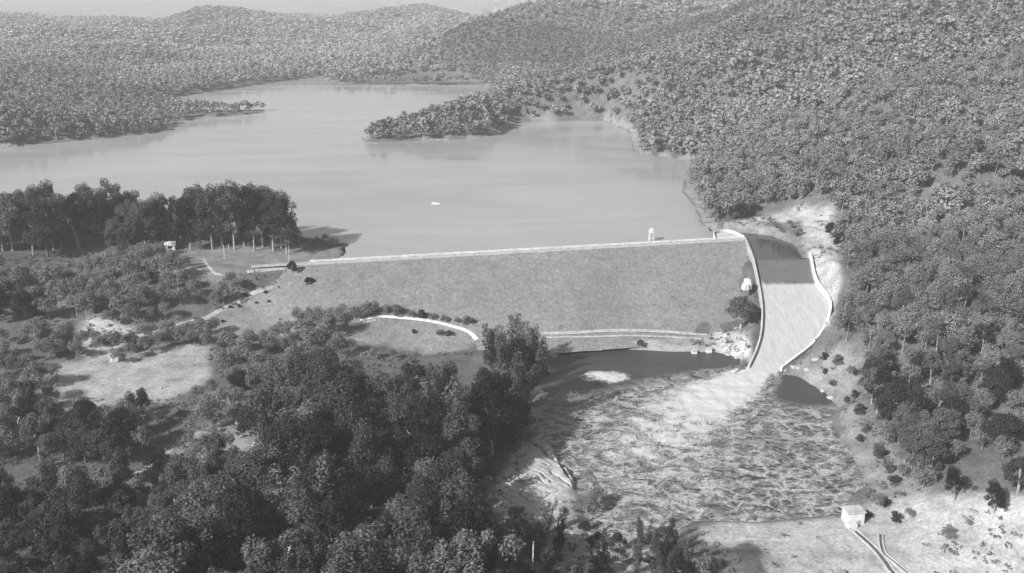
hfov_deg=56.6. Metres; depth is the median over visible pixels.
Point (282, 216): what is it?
gum tree
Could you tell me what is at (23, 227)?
round tree
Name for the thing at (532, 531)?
gum tree
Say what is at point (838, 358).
shrub
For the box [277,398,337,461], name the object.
gum tree
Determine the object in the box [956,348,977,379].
gum tree
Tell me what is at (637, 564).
feathery tree
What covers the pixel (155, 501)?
gum tree
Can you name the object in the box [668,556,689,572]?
gum tree
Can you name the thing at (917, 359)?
gum tree
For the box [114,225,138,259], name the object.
gum tree
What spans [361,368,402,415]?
gum tree
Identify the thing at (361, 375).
gum tree
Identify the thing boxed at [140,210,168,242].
gum tree
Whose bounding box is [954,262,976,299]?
gum tree
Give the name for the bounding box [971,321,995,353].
gum tree
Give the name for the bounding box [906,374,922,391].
gum tree
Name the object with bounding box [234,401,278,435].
round tree
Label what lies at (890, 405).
gum tree
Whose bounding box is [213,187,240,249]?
gum tree
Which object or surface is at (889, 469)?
shrub
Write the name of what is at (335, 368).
gum tree
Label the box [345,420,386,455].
gum tree
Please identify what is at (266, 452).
gum tree
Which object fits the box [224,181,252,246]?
gum tree
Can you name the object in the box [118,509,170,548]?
round tree
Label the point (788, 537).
road
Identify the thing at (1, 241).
gum tree
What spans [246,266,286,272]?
road
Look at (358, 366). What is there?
gum tree
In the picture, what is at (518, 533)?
feathery tree
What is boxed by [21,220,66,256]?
round tree
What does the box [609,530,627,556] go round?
gum tree
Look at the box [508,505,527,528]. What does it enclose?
gum tree
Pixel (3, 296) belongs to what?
gum tree
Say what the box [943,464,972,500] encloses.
gum tree
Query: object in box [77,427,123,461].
round tree
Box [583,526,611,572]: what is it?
feathery tree
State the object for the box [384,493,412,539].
gum tree
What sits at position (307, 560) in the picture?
gum tree
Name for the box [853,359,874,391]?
gum tree
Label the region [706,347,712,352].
outlet block
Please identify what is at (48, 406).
gum tree
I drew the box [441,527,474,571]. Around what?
gum tree
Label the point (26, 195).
gum tree
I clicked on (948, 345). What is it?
gum tree
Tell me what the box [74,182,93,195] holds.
gum tree
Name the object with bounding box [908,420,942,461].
gum tree
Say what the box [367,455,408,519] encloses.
gum tree
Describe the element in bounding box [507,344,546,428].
feathery tree
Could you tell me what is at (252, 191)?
gum tree
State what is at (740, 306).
round tree
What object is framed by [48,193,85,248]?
gum tree
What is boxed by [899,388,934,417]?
gum tree
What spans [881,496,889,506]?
shrub
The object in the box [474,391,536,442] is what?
round tree
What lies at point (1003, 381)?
round tree
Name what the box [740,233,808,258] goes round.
water approach
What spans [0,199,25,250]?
gum tree
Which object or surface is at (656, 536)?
feathery tree
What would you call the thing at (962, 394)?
gum tree
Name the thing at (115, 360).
boulder
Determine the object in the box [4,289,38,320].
gum tree
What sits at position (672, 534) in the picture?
feathery tree
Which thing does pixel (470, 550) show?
gum tree
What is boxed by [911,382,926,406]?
gum tree
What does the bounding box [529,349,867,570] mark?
water pool
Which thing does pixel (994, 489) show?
gum tree
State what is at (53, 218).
gum tree
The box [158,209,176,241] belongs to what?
gum tree
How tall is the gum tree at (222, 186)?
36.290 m
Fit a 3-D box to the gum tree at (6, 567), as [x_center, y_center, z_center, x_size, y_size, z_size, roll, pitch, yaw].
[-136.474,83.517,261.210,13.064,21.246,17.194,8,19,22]
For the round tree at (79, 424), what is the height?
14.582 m
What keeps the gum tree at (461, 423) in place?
on the ground
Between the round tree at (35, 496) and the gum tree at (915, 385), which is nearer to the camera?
the round tree at (35, 496)
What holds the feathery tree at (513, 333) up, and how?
on the ground
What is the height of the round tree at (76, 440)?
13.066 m
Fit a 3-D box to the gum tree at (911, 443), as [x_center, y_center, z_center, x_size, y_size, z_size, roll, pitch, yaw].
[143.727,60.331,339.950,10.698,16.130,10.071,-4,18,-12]
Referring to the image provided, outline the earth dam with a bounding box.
[251,236,750,353]
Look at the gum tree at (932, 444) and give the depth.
331.94 m
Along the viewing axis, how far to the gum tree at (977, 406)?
352.25 m
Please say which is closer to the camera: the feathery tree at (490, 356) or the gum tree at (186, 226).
the feathery tree at (490, 356)
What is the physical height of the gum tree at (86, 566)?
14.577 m
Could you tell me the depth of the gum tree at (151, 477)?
323.95 m
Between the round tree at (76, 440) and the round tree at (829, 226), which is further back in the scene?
the round tree at (829, 226)
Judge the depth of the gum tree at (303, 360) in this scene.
387.79 m
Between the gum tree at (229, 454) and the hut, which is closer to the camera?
the gum tree at (229, 454)
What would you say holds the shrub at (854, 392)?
on the ground
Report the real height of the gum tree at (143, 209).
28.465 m
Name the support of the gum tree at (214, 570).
on the ground
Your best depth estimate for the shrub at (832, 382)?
425.03 m
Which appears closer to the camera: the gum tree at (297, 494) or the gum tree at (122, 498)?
the gum tree at (297, 494)
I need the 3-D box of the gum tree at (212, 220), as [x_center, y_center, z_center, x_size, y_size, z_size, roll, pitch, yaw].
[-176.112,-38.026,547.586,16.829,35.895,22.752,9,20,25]
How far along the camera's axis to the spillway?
496.43 m
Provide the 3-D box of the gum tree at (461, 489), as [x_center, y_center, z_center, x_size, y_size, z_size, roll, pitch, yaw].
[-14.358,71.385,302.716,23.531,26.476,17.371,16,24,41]
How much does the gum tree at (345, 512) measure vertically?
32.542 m
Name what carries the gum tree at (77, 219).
on the ground
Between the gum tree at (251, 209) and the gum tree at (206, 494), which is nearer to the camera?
the gum tree at (206, 494)
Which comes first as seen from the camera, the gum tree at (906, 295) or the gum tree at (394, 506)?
the gum tree at (394, 506)
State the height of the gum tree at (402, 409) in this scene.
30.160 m
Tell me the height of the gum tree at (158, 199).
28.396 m
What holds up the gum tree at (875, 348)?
on the ground
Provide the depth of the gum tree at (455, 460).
315.39 m
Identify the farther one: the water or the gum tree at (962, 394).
the water
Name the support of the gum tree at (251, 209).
on the ground
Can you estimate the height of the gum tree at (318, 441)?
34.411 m
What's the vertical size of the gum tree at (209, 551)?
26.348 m
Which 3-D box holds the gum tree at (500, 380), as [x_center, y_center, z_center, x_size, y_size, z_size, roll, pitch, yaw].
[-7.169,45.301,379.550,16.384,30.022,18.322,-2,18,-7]
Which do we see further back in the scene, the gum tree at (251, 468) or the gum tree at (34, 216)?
the gum tree at (34, 216)
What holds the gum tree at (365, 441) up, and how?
on the ground
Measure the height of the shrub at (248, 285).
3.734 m
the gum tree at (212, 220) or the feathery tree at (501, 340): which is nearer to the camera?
the feathery tree at (501, 340)
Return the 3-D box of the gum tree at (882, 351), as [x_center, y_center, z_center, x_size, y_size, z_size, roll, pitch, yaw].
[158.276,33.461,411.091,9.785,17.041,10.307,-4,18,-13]
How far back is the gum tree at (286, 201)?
545.02 m
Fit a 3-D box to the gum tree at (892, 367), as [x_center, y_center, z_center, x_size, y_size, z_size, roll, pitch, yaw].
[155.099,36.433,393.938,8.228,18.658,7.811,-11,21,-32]
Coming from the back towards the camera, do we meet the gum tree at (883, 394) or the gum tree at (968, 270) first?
the gum tree at (968, 270)
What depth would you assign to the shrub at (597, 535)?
315.01 m
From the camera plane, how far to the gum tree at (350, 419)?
334.70 m
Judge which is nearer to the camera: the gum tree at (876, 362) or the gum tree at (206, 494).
the gum tree at (206, 494)
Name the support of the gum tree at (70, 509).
on the ground
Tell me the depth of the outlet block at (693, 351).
470.89 m
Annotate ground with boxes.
[0,0,1023,572]
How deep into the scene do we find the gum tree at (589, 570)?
281.50 m
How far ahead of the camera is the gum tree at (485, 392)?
357.50 m
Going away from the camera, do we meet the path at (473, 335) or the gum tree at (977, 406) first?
the gum tree at (977, 406)
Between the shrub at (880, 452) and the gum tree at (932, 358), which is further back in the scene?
the gum tree at (932, 358)
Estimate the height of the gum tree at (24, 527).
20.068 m
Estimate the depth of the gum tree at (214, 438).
334.82 m
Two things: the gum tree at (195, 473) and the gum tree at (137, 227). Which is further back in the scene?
the gum tree at (137, 227)
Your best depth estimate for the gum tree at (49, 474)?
307.72 m
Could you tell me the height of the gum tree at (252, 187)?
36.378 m
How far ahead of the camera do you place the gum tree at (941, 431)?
346.48 m
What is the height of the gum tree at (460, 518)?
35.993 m
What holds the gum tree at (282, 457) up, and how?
on the ground
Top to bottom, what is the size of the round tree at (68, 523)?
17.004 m
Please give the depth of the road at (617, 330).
486.01 m
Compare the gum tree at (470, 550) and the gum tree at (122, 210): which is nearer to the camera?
the gum tree at (470, 550)
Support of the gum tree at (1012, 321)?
on the ground
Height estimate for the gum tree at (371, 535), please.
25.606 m
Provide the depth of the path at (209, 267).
503.17 m
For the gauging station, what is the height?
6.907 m
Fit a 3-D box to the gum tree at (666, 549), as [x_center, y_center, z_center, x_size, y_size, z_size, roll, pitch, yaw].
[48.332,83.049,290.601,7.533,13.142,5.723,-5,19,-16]
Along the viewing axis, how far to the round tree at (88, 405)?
370.77 m
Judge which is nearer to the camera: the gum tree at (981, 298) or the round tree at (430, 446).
the round tree at (430, 446)
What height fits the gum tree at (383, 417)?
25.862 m
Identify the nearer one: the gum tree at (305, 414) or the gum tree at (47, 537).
the gum tree at (47, 537)
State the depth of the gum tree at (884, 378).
383.80 m
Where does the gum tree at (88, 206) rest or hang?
on the ground
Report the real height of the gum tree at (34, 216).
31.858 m
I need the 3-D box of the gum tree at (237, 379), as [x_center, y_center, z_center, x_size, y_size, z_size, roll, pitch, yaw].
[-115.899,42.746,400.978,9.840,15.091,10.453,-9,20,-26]
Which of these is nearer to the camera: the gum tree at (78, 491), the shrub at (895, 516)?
the gum tree at (78, 491)
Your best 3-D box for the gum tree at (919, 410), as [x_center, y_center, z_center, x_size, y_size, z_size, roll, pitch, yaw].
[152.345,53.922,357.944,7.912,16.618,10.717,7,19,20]
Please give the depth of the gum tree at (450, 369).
386.68 m
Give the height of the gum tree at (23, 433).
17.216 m
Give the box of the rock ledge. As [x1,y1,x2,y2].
[489,437,573,513]
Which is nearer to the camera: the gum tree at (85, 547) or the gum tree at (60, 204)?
the gum tree at (85, 547)
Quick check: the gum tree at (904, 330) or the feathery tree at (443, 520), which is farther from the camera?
the gum tree at (904, 330)
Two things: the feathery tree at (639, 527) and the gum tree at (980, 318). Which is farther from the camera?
the gum tree at (980, 318)
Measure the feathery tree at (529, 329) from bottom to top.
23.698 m
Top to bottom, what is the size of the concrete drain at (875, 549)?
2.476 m
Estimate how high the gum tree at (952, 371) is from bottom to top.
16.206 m
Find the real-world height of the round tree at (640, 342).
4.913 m
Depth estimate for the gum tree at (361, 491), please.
297.31 m
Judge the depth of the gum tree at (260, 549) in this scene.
261.38 m
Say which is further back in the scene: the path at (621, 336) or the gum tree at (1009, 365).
the path at (621, 336)
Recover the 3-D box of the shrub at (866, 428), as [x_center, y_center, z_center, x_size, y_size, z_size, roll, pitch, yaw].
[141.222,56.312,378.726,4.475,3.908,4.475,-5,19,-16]
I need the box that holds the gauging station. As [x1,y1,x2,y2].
[841,502,866,531]
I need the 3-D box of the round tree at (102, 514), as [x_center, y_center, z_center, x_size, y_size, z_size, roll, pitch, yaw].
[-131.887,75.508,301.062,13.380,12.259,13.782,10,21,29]
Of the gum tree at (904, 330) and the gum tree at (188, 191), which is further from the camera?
the gum tree at (188, 191)
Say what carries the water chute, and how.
on the spillway
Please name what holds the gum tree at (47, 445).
on the ground
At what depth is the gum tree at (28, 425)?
350.56 m
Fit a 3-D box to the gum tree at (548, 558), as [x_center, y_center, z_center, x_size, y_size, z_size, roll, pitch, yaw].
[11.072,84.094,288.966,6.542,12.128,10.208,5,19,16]
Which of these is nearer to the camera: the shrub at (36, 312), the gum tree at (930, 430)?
the gum tree at (930, 430)
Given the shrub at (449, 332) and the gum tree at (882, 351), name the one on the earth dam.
the shrub at (449, 332)
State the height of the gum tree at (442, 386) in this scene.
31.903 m
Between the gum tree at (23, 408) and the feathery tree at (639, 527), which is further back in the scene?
the gum tree at (23, 408)
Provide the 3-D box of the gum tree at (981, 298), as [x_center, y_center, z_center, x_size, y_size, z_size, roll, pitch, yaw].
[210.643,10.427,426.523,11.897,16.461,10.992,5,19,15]
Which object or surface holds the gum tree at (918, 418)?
on the ground
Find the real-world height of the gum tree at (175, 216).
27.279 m
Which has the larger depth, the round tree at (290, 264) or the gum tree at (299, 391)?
the round tree at (290, 264)
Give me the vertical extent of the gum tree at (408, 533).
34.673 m
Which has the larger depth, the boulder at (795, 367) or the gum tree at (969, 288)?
the boulder at (795, 367)
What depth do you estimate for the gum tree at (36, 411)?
365.50 m
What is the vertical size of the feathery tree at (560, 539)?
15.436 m
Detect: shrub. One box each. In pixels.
[31,309,44,315]
[147,271,153,278]
[244,282,254,288]
[390,304,404,315]
[417,309,426,317]
[435,329,444,335]
[446,330,453,335]
[461,316,474,323]
[577,520,590,531]
[585,535,597,545]
[594,532,600,539]
[641,556,655,562]
[821,352,827,359]
[828,379,837,385]
[832,354,843,364]
[833,234,841,244]
[850,389,858,397]
[853,403,866,413]
[855,434,864,441]
[861,423,872,433]
[864,509,872,517]
[872,441,883,449]
[872,446,886,458]
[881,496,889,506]
[882,461,895,473]
[887,474,900,484]
[890,510,901,523]
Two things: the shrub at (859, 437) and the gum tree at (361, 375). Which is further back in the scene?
the gum tree at (361, 375)
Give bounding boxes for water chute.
[749,259,828,373]
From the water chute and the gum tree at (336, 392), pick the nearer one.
the gum tree at (336, 392)
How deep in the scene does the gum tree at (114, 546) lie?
277.99 m
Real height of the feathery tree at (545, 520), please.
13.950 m
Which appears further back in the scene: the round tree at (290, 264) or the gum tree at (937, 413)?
the round tree at (290, 264)
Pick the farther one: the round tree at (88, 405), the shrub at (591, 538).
the round tree at (88, 405)
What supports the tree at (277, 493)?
on the ground
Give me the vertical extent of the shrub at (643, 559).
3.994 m
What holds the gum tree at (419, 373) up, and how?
on the ground
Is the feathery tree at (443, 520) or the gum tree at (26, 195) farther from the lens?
the gum tree at (26, 195)
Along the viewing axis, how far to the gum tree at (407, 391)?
367.31 m
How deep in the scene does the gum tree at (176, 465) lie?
317.49 m
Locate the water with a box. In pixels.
[0,78,713,257]
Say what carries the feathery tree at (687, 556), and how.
on the ground
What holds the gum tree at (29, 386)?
on the ground
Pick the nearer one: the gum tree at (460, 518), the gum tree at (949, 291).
the gum tree at (460, 518)
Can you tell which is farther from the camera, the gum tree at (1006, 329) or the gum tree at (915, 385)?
the gum tree at (1006, 329)
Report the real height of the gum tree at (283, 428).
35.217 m
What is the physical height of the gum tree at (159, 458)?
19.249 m
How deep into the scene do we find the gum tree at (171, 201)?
565.04 m
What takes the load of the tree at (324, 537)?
on the ground
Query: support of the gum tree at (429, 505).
on the ground
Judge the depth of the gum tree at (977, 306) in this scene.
417.77 m
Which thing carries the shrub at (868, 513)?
on the ground
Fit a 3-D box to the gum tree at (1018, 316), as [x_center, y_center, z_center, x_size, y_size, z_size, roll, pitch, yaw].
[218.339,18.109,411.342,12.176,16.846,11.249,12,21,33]
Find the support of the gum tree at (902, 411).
on the ground
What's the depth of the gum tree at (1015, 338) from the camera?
386.80 m
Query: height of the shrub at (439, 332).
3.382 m
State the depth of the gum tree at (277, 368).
388.06 m
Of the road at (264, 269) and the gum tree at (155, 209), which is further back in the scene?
the gum tree at (155, 209)
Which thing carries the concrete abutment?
on the ground
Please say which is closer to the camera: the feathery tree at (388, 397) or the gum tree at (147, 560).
the gum tree at (147, 560)
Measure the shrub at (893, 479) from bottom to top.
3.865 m
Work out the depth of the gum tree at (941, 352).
394.50 m
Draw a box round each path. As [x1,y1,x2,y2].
[133,420,230,475]
[203,259,225,275]
[349,319,375,326]
[360,315,478,339]
[547,335,707,339]
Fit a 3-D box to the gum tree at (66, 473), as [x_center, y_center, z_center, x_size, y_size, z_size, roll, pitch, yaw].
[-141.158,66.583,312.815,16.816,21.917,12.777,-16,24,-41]
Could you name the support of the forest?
on the ground
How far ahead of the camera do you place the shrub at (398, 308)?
483.56 m
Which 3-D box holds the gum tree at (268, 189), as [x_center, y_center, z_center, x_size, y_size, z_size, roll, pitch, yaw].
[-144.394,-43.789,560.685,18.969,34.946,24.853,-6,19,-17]
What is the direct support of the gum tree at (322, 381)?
on the ground
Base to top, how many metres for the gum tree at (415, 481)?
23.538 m
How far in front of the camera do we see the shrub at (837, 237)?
545.95 m
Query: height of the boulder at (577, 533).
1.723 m
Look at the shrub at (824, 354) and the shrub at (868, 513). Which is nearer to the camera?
the shrub at (868, 513)
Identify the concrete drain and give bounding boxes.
[849,527,897,572]
[878,533,911,572]
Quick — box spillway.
[741,237,831,370]
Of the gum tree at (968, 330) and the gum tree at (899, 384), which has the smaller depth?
the gum tree at (899, 384)
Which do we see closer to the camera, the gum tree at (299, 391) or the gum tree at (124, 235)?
the gum tree at (299, 391)
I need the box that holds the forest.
[0,0,1023,572]
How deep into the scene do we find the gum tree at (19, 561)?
268.13 m
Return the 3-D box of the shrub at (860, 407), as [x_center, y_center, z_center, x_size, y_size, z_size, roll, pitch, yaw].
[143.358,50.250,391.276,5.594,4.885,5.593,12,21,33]
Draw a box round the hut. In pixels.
[164,241,175,250]
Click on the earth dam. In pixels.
(686, 285)
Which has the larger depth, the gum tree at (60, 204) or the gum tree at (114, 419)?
the gum tree at (60, 204)
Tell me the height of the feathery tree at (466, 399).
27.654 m
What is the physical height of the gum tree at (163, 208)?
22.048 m
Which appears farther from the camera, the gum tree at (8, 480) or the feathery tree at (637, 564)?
the gum tree at (8, 480)
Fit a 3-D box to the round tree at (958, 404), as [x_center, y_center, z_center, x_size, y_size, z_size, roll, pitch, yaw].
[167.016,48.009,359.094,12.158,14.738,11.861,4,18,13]
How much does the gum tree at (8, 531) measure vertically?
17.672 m
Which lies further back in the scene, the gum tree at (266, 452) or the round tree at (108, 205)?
the round tree at (108, 205)
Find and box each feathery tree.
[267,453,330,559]
[298,447,336,517]
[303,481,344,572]
[364,379,403,418]
[405,496,449,549]
[419,376,462,457]
[456,385,498,445]
[481,323,499,367]
[488,531,498,566]
[493,325,508,374]
[500,339,531,372]
[504,515,522,561]
[507,313,525,359]
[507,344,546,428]
[520,335,547,379]
[523,321,540,369]
[541,497,557,534]
[553,507,567,552]
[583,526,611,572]
[630,536,642,572]
[635,516,653,545]
[645,544,677,572]
[649,520,675,551]
[653,536,685,572]
[667,517,679,555]
[681,537,694,572]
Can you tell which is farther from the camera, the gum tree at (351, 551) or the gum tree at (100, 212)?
the gum tree at (100, 212)
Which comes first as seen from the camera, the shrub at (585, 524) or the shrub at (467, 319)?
the shrub at (585, 524)
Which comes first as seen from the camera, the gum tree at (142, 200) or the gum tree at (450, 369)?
the gum tree at (450, 369)
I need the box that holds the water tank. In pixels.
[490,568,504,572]
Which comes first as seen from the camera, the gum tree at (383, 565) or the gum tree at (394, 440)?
the gum tree at (383, 565)
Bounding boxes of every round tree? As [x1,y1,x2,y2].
[5,482,67,523]
[19,216,50,249]
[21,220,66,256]
[21,502,83,554]
[40,418,78,451]
[51,419,91,448]
[59,428,101,462]
[66,399,98,420]
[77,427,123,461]
[78,504,121,541]
[91,199,120,232]
[92,483,138,516]
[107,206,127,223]
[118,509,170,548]
[204,450,235,488]
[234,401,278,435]
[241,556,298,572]
[287,261,296,272]
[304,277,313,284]
[394,433,457,478]
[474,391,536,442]
[637,339,643,347]
[724,296,758,328]
[825,222,837,238]
[938,395,971,421]
[978,374,1014,405]
[979,412,1023,449]
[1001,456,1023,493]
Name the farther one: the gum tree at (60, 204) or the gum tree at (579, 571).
the gum tree at (60, 204)
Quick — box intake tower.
[648,228,654,240]
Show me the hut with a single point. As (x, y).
(170, 244)
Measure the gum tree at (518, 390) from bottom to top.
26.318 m
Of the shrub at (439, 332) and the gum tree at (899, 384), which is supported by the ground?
the gum tree at (899, 384)
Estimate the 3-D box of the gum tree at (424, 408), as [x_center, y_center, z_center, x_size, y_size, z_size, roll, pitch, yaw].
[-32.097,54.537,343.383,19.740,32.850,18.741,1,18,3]
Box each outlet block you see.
[691,349,697,353]
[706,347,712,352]
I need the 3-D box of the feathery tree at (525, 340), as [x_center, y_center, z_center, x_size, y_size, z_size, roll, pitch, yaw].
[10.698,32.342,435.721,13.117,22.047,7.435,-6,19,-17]
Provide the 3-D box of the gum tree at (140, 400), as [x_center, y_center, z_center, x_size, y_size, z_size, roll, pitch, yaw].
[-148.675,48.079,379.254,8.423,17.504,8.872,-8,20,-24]
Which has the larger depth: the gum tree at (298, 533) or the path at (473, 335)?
the path at (473, 335)
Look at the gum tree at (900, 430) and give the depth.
348.17 m
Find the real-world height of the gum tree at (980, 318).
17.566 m
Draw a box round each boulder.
[109,355,121,362]
[572,532,581,536]
[791,365,799,368]
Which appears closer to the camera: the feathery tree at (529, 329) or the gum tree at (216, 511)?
the gum tree at (216, 511)
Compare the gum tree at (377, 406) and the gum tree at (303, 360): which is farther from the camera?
the gum tree at (303, 360)
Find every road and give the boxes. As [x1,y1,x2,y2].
[110,316,207,346]
[206,285,273,318]
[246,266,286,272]
[541,329,715,334]
[714,527,848,542]
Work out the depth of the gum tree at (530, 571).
274.94 m
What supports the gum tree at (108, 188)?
on the ground
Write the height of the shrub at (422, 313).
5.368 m
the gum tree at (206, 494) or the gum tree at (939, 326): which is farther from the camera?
the gum tree at (939, 326)
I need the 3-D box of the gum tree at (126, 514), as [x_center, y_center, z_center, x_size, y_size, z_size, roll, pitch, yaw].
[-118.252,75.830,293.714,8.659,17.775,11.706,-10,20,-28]
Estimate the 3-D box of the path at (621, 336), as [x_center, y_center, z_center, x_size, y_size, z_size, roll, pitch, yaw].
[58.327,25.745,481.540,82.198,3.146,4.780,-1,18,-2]
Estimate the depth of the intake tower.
570.84 m
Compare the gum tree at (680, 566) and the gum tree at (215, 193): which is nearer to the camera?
the gum tree at (680, 566)
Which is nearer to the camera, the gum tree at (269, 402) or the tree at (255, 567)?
the tree at (255, 567)
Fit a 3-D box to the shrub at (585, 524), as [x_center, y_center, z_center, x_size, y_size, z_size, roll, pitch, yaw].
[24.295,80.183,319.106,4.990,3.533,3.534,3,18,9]
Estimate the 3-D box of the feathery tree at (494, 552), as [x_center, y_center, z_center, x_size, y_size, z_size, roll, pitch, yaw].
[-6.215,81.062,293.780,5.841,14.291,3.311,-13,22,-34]
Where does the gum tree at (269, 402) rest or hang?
on the ground
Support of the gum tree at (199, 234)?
on the ground
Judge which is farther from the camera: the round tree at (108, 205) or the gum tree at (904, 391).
the round tree at (108, 205)
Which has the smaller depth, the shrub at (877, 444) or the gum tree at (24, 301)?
the shrub at (877, 444)
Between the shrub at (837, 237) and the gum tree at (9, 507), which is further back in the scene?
the shrub at (837, 237)
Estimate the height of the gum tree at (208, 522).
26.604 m
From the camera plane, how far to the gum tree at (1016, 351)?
375.11 m
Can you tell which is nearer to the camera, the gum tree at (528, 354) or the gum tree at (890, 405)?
the gum tree at (890, 405)
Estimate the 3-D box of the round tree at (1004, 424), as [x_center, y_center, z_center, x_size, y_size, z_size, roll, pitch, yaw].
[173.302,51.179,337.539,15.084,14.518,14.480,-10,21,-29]
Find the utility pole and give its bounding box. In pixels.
[532,541,533,568]
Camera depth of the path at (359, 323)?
478.04 m
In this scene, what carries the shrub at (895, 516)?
on the ground
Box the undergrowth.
[0,147,1023,572]
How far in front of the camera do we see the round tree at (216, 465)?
332.88 m
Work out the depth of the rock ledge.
347.32 m
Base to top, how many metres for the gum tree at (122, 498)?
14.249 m
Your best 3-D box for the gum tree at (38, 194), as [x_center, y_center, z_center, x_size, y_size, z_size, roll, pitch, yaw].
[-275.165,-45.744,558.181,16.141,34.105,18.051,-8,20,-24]
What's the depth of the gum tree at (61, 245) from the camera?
544.08 m
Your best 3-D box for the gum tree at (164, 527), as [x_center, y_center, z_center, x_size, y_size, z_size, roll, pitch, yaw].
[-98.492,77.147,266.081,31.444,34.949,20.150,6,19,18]
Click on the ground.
(174, 370)
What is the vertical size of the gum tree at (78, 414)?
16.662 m
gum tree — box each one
[0,194,20,250]
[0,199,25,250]
[0,286,10,314]
[0,454,22,497]
[0,485,21,528]
[0,516,30,562]
[0,560,49,572]
[2,188,24,201]
[2,555,28,572]
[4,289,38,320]
[6,394,33,439]
[8,196,25,243]
[10,196,36,246]
[13,512,45,569]
[17,378,42,400]
[18,413,47,458]
[19,398,40,420]
[19,412,53,445]
[21,199,47,254]
[22,515,79,572]
[23,183,36,200]
[24,461,58,485]
[27,179,53,202]
[30,196,66,252]
[32,432,62,463]
[33,395,65,419]
[38,498,86,552]
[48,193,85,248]
[49,192,81,247]
[59,461,112,500]
[63,192,89,245]
[63,550,99,572]
[64,405,93,428]
[64,473,100,526]
[70,187,98,241]
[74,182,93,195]
[75,539,105,572]
[82,188,119,239]
[92,517,148,567]
[96,177,120,216]
[97,409,132,447]
[99,441,135,484]
[103,216,131,249]
[107,489,132,516]
[110,503,212,572]
[111,191,140,222]
[112,402,135,438]
[112,502,141,550]
[114,190,139,199]
[114,199,136,225]
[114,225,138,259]
[115,211,155,242]
[117,536,188,572]
[127,387,149,420]
[129,199,154,241]
[130,491,166,514]
[134,467,169,494]
[140,191,166,210]
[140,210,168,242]
[141,196,162,220]
[142,447,186,484]
[143,197,167,239]
[149,453,200,509]
[156,204,166,235]
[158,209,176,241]
[163,195,175,238]
[166,195,205,249]
[167,526,244,572]
[168,201,194,243]
[169,196,199,240]
[171,478,225,534]
[174,188,208,247]
[174,462,209,508]
[177,478,220,509]
[182,182,209,238]
[187,503,255,571]
[193,191,227,249]
[199,431,234,472]
[201,482,282,569]
[203,183,232,244]
[206,565,248,572]
[211,179,235,238]
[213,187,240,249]
[213,492,266,546]
[214,449,270,525]
[222,445,249,473]
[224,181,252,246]
[226,369,248,402]
[235,192,272,251]
[238,181,265,239]
[239,189,283,247]
[240,534,288,572]
[243,473,283,532]
[246,427,286,487]
[247,380,293,441]
[250,410,315,491]
[256,185,277,239]
[257,428,283,480]
[258,190,284,251]
[263,353,300,394]
[265,498,323,562]
[270,188,297,248]
[270,204,298,254]
[275,481,332,558]
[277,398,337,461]
[280,417,347,480]
[280,542,341,572]
[285,469,307,493]
[287,451,365,529]
[289,384,311,401]
[290,346,338,395]
[290,395,302,414]
[293,351,367,402]
[294,362,359,419]
[315,380,364,466]
[319,528,376,572]
[326,395,381,472]
[333,463,386,534]
[339,364,363,386]
[342,416,393,508]
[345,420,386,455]
[346,548,403,572]
[351,368,370,404]
[351,520,408,566]
[358,394,388,422]
[358,399,403,457]
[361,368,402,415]
[364,509,397,550]
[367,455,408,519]
[367,510,441,564]
[377,426,415,486]
[384,472,426,508]
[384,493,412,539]
[386,393,428,455]
[389,360,432,392]
[389,546,448,572]
[392,380,417,411]
[397,457,442,505]
[400,392,447,445]
[400,483,458,545]
[403,386,448,441]
[413,460,456,499]
[419,371,483,412]
[424,359,457,393]
[429,447,465,511]
[432,467,487,518]
[433,528,525,572]
[439,398,485,481]
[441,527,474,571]
[443,491,503,572]
[451,401,485,464]
[469,369,517,455]
[476,366,511,433]
[497,368,529,406]
[500,335,550,403]
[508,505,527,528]
[521,521,547,566]
[526,569,536,572]
[539,543,561,572]
[575,567,582,572]
[583,563,596,572]
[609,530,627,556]
[661,540,683,567]
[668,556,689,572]
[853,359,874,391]
[856,359,894,403]
[863,355,893,381]
[863,367,893,413]
[866,330,896,355]
[866,345,889,358]
[873,382,897,422]
[876,389,902,420]
[877,375,910,395]
[881,352,895,370]
[885,401,921,444]
[886,387,915,421]
[893,289,919,311]
[894,320,919,352]
[895,411,927,432]
[897,428,912,462]
[897,432,930,472]
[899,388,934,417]
[899,418,927,451]
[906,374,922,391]
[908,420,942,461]
[910,348,931,375]
[910,409,924,418]
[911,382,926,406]
[916,432,949,472]
[919,407,948,434]
[920,349,943,385]
[922,411,949,437]
[927,316,947,350]
[930,379,957,418]
[933,408,960,447]
[937,336,958,369]
[937,339,953,361]
[938,359,961,391]
[940,284,955,307]
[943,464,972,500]
[953,386,973,410]
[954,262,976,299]
[955,281,981,305]
[956,325,974,347]
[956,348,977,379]
[966,300,992,327]
[968,313,992,350]
[968,396,987,428]
[970,293,992,314]
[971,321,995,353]
[977,365,1007,400]
[983,478,1006,512]
[996,323,1016,359]
[997,329,1023,359]
[1000,310,1023,331]
[1000,317,1023,348]
[1001,355,1020,395]
[1005,342,1023,375]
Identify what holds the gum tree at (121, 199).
on the ground
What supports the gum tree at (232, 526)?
on the ground
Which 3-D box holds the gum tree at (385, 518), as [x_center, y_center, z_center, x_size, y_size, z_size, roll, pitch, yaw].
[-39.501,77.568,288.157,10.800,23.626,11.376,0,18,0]
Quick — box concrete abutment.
[713,229,744,238]
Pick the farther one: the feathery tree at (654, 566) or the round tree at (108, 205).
the round tree at (108, 205)

